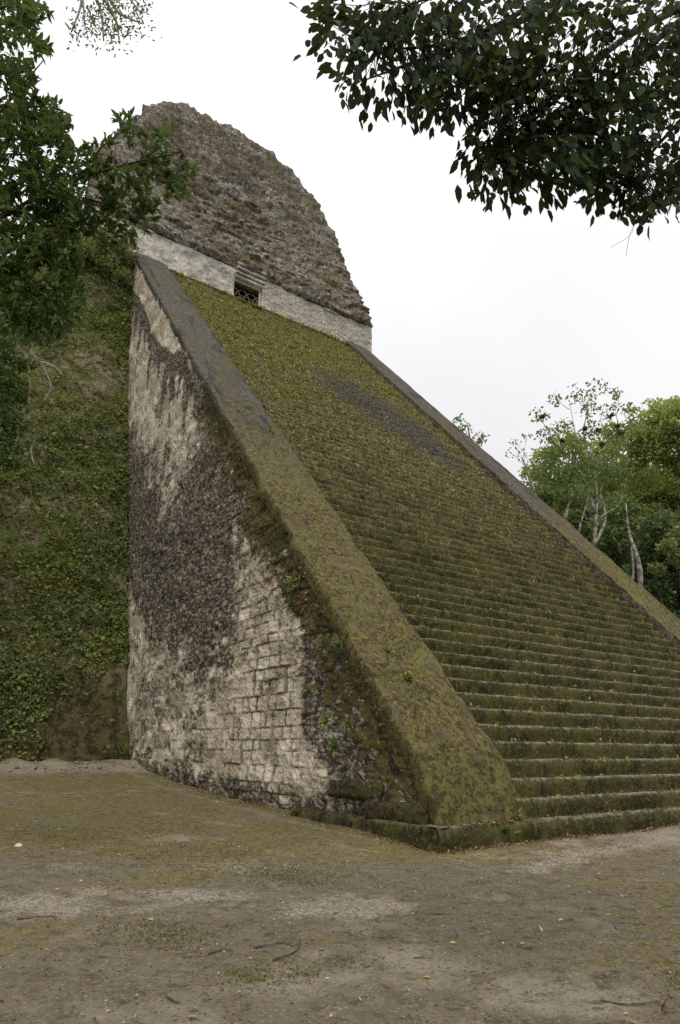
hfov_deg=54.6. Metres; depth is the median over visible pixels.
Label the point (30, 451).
dead branch
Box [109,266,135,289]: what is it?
bush
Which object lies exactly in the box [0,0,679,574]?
sky
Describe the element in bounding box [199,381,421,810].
flank moss
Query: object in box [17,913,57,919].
twig
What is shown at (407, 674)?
weed
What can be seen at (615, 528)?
forest tree
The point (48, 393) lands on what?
dead branch
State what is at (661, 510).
forest tree
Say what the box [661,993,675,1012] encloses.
twig
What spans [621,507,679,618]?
forest tree
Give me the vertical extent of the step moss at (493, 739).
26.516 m
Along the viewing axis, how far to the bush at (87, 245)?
41.72 m
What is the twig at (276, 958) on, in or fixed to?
on the ground at (374, 992)
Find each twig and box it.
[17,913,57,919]
[165,994,180,1002]
[207,944,231,954]
[254,939,293,947]
[272,937,300,960]
[600,998,659,1004]
[661,993,675,1012]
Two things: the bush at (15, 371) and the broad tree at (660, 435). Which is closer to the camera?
the bush at (15, 371)
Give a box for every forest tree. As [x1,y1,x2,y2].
[517,428,645,537]
[528,479,650,587]
[536,476,613,551]
[589,462,646,586]
[612,463,679,609]
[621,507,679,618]
[645,521,679,576]
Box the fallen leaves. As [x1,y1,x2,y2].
[8,815,675,1022]
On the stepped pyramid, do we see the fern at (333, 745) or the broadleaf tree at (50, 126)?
the fern at (333, 745)
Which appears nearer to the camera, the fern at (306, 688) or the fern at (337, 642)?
the fern at (337, 642)
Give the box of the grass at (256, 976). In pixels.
[0,816,679,991]
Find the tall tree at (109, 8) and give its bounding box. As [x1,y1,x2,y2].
[64,0,161,57]
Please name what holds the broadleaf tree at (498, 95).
on the ground at (374, 992)
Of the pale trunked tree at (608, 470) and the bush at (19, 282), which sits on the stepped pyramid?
the bush at (19, 282)
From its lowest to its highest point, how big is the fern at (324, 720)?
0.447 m
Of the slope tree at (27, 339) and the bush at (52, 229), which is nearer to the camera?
the slope tree at (27, 339)
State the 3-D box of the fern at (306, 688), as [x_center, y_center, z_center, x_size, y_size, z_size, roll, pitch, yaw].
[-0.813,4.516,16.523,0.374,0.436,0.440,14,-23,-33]
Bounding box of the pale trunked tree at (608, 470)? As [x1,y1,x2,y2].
[528,378,646,546]
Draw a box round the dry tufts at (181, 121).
[114,103,354,313]
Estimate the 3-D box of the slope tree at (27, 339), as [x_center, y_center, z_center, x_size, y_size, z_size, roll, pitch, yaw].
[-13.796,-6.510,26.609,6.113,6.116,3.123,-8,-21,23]
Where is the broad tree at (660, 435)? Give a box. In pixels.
[598,395,679,521]
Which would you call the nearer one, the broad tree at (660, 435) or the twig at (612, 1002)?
the twig at (612, 1002)
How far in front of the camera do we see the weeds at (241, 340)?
40.84 m
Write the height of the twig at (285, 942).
0.028 m
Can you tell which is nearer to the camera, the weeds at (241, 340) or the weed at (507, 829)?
the weed at (507, 829)
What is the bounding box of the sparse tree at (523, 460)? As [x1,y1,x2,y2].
[505,433,541,495]
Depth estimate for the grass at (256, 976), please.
8.99 m
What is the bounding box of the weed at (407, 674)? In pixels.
[402,669,413,680]
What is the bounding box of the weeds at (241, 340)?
[169,268,678,801]
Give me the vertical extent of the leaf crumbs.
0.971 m
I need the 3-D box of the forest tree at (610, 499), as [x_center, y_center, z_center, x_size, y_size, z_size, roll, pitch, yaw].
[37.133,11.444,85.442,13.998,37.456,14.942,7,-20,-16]
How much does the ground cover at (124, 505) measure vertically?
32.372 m
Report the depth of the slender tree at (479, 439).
43.94 m
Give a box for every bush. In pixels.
[0,338,23,381]
[7,262,35,297]
[44,203,79,239]
[64,230,108,264]
[82,217,120,248]
[87,248,120,276]
[102,233,141,265]
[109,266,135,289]
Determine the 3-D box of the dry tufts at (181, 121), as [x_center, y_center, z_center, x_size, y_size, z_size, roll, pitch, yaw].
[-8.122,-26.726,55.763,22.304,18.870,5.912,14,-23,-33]
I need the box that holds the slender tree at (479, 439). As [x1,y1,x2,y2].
[452,413,490,446]
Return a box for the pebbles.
[0,760,672,1022]
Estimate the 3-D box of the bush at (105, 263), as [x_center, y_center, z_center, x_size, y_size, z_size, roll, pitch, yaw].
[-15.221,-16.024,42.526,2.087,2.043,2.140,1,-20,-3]
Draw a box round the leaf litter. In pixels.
[173,505,679,854]
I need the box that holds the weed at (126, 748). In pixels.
[114,738,133,758]
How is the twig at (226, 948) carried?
on the ground at (374, 992)
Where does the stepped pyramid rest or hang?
on the ground at (374, 992)
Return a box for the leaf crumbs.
[0,773,679,1023]
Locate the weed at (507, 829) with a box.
[501,823,521,835]
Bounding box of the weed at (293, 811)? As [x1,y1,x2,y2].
[289,806,296,815]
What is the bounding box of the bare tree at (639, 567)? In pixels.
[626,506,642,586]
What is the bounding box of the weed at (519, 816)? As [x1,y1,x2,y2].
[510,807,526,820]
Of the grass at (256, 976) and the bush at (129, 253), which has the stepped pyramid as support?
the bush at (129, 253)
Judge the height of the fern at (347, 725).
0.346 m
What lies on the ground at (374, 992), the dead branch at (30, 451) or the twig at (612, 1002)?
the twig at (612, 1002)
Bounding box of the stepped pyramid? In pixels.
[0,101,679,852]
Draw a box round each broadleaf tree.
[0,0,197,347]
[289,0,679,253]
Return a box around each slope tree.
[0,282,81,345]
[0,332,38,479]
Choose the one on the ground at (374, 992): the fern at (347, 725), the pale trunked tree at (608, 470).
the pale trunked tree at (608, 470)
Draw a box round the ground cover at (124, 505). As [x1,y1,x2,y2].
[0,215,134,761]
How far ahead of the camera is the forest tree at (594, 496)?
85.78 m
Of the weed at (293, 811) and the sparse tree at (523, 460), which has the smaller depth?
the weed at (293, 811)
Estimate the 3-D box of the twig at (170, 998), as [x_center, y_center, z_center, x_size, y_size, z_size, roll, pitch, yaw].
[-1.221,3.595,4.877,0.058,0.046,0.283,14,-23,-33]
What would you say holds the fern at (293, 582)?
on the stepped pyramid
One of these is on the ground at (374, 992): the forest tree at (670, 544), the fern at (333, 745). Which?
the forest tree at (670, 544)
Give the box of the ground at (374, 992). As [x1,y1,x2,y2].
[0,758,679,1023]
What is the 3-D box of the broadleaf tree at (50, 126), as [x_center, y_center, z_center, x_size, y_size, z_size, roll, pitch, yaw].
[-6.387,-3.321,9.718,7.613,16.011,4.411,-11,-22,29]
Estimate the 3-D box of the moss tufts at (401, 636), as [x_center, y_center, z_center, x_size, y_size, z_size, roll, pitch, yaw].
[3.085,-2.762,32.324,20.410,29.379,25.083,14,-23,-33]
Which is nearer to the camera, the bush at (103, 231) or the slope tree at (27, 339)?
the slope tree at (27, 339)
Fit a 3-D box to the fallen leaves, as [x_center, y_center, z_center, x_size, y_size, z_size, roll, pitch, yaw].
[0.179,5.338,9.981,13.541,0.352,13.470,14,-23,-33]
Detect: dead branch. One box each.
[24,442,45,464]
[27,361,63,404]
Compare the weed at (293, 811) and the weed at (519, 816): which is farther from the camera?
the weed at (293, 811)
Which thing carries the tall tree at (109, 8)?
on the ground at (374, 992)
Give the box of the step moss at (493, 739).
[214,321,679,833]
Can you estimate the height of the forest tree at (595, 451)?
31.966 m
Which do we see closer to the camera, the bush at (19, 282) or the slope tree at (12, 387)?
the slope tree at (12, 387)
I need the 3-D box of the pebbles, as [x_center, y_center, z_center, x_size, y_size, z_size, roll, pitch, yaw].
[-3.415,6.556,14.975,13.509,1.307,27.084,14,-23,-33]
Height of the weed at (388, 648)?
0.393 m
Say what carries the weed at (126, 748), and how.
on the ground at (374, 992)
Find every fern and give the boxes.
[284,573,299,588]
[301,684,314,699]
[316,710,332,727]
[327,733,339,756]
[329,631,345,646]
[339,717,352,731]
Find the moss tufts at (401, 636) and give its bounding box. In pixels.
[157,280,678,815]
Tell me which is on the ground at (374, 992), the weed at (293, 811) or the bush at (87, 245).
the weed at (293, 811)
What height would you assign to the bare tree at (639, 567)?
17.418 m
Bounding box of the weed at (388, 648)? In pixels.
[383,643,393,653]

